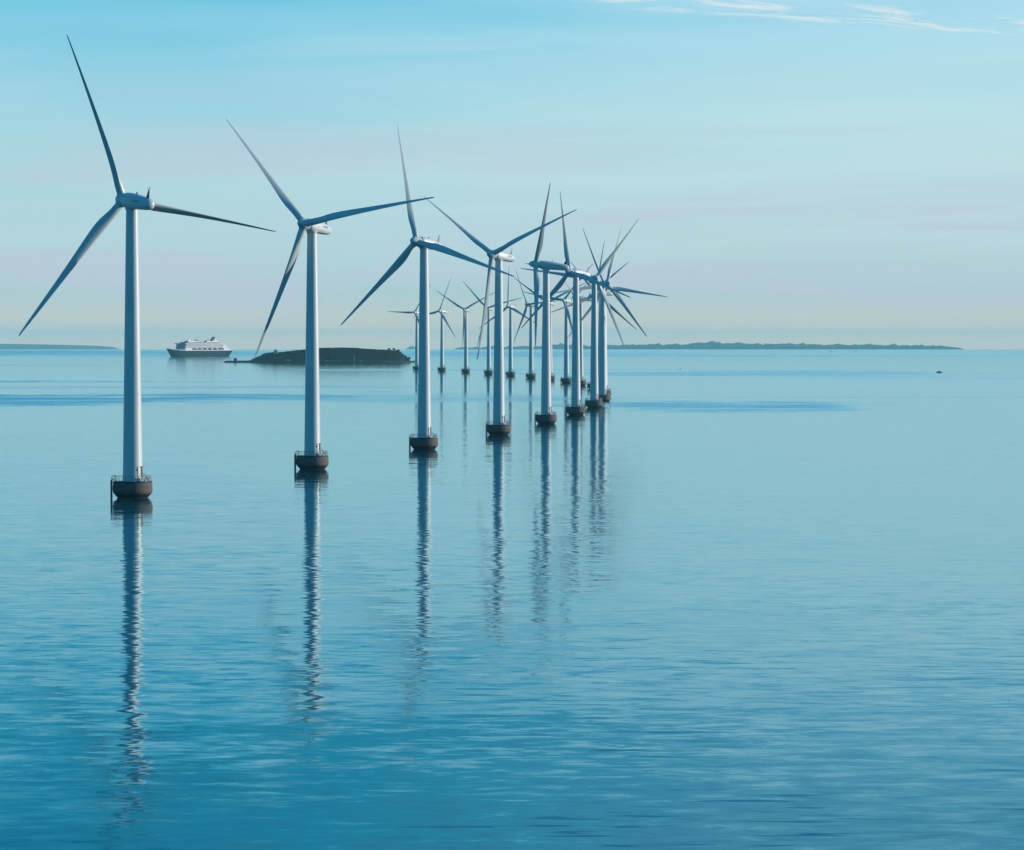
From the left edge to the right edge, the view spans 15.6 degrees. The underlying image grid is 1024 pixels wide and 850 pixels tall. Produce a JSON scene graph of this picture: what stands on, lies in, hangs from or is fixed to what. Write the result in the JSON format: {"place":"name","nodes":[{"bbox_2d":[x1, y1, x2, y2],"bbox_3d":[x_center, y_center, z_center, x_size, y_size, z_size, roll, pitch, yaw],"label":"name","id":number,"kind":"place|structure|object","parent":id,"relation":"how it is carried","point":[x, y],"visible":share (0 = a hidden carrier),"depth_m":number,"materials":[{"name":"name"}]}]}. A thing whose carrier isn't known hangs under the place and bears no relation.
{"place":"outdoors","nodes":[
{"label":"outdoors","id":0,"kind":"place"},
{"bbox_2d":[0,344,117,348],"bbox_3d":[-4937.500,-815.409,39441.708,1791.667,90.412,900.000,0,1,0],"label":"coast land","id":1,"kind":"structure","parent":0,"point":[24,346],"depth_m":39030.92,"materials":[{"name":"green"}]},
{"bbox_2d":[240,361,414,362],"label":"island quay","id":2,"kind":"structure","parent":0,"point":[328,361],"depth_m":5570.03,"materials":[{"name":"stone"}]},
{"bbox_2d":[246,348,408,360],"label":"island hill","id":3,"kind":"structure","parent":2,"relation":"on","point":[342,354],"depth_m":5599.38,"materials":[{"name":"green plant"}]},
{"bbox_2d":[252,347,408,360],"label":"woodland","id":4,"kind":"object","parent":3,"relation":"on","point":[382,350],"visible":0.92,"depth_m":5606.05,"materials":[{"name":"green plant"}]},
{"bbox_2d":[0,349,1023,849],"bbox_3d":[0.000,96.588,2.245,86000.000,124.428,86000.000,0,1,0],"label":"sea","id":5,"kind":"structure","parent":0,"point":[736,599],"depth_m":479.96,"materials":[{"name":"liquid"}]},
{"bbox_2d":[19,36,275,497],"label":"wind turbine","id":6,"kind":"object","parent":5,"relation":"in","point":[132,484],"visible":0.99,"depth_m":805.18,"materials":[{"name":"metal"}]},
{"bbox_2d":[166,335,232,356],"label":"cruise ship","id":7,"kind":"object","parent":5,"relation":"on","point":[185,348],"visible":0.98,"depth_m":7542.52,"materials":[{"name":"metal"}]},
{"bbox_2d":[226,119,433,468],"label":"wind turbine","id":8,"kind":"object","parent":5,"relation":"in","point":[312,457],"visible":1,"depth_m":982.17,"materials":[{"name":"metal"}]},
{"bbox_2d":[388,286,429,369],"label":"wind turbine","id":9,"kind":"object","parent":5,"relation":"in","point":[416,312],"visible":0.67,"depth_m":4192.71,"materials":[{"name":"metal"}]},
{"bbox_2d":[341,124,513,449],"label":"wind turbine","id":10,"kind":"object","parent":5,"relation":"in","point":[423,440],"visible":0.99,"depth_m":1158.58,"materials":[{"name":"metal"}]},
{"bbox_2d":[415,279,455,370],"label":"wind turbine","id":11,"kind":"object","parent":5,"relation":"in","point":[441,312],"visible":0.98,"depth_m":4005.07,"materials":[{"name":"metal"}]},
{"bbox_2d":[437,291,494,372],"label":"wind turbine","id":12,"kind":"object","parent":5,"relation":"in","point":[465,369],"visible":0.99,"depth_m":3819.50,"materials":[{"name":"metal"}]},
{"bbox_2d":[465,284,519,373],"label":"wind turbine","id":13,"kind":"object","parent":5,"relation":"in","point":[488,369],"visible":0.92,"depth_m":3635.74,"materials":[{"name":"metal"}]},
{"bbox_2d":[425,197,576,434],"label":"wind turbine","id":14,"kind":"object","parent":5,"relation":"in","point":[498,426],"visible":1,"depth_m":1334.29,"materials":[{"name":"metal"}]},
{"bbox_2d":[484,273,537,375],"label":"wind turbine","id":15,"kind":"object","parent":5,"relation":"in","point":[510,372],"visible":0.97,"depth_m":3453.43,"materials":[{"name":"metal"}]},
{"bbox_2d":[513,272,555,377],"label":"wind turbine","id":16,"kind":"object","parent":5,"relation":"in","point":[531,374],"visible":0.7,"depth_m":3272.82,"materials":[{"name":"metal"}]},
{"bbox_2d":[526,183,568,423],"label":"wind turbine","id":17,"kind":"object","parent":5,"relation":"in","point":[545,416],"visible":0.96,"depth_m":1509.57,"materials":[{"name":"metal"}]},
{"bbox_2d":[515,278,584,379],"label":"wind turbine","id":18,"kind":"object","parent":5,"relation":"in","point":[551,305],"visible":0.45,"depth_m":3093.52,"materials":[{"name":"metal"}]},
{"bbox_2d":[525,264,592,382],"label":"wind turbine","id":19,"kind":"object","parent":5,"relation":"in","point":[566,378],"visible":0.95,"depth_m":2914.80,"materials":[{"name":"metal"}]},
{"bbox_2d":[521,192,629,414],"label":"wind turbine","id":20,"kind":"object","parent":5,"relation":"in","point":[577,407],"visible":0.95,"depth_m":1684.66,"materials":[{"name":"metal"}]},
{"bbox_2d":[521,217,639,407],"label":"wind turbine","id":21,"kind":"object","parent":5,"relation":"in","point":[594,401],"visible":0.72,"depth_m":1859.49,"materials":[{"name":"metal"}]},
{"bbox_2d":[566,273,595,385],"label":"wind turbine","id":22,"kind":"object","parent":5,"relation":"in","point":[582,381],"visible":0.34,"depth_m":2737.42,"materials":[{"name":"metal"}]},
{"bbox_2d":[550,245,636,388],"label":"wind turbine","id":23,"kind":"object","parent":5,"relation":"in","point":[590,297],"visible":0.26,"depth_m":2560.49,"materials":[{"name":"metal"}]},
{"bbox_2d":[570,261,626,389],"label":"wind turbine","id":24,"kind":"object","parent":5,"relation":"in","point":[609,293],"visible":0.37,"depth_m":2385.62,"materials":[{"name":"metal"}]},
{"bbox_2d":[556,220,646,401],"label":"wind turbine","id":25,"kind":"object","parent":5,"relation":"in","point":[604,396],"visible":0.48,"depth_m":2034.47,"materials":[{"name":"metal"}]},
{"bbox_2d":[567,229,666,394],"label":"wind turbine","id":26,"kind":"object","parent":5,"relation":"in","point":[617,289],"visible":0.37,"depth_m":2208.38,"materials":[{"name":"metal"}]},
{"bbox_2d":[0,0,1023,348],"label":"sky","id":27,"kind":"structure","parent":0,"point":[823,172],"materials":[{"name":"blue"}]},
{"bbox_2d":[456,341,961,348],"bbox_3d":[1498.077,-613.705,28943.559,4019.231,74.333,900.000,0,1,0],"label":"coast land","id":28,"kind":"structure","parent":0,"point":[716,345],"depth_m":28524.45,"materials":[{"name":"brown plant"}]}
]}

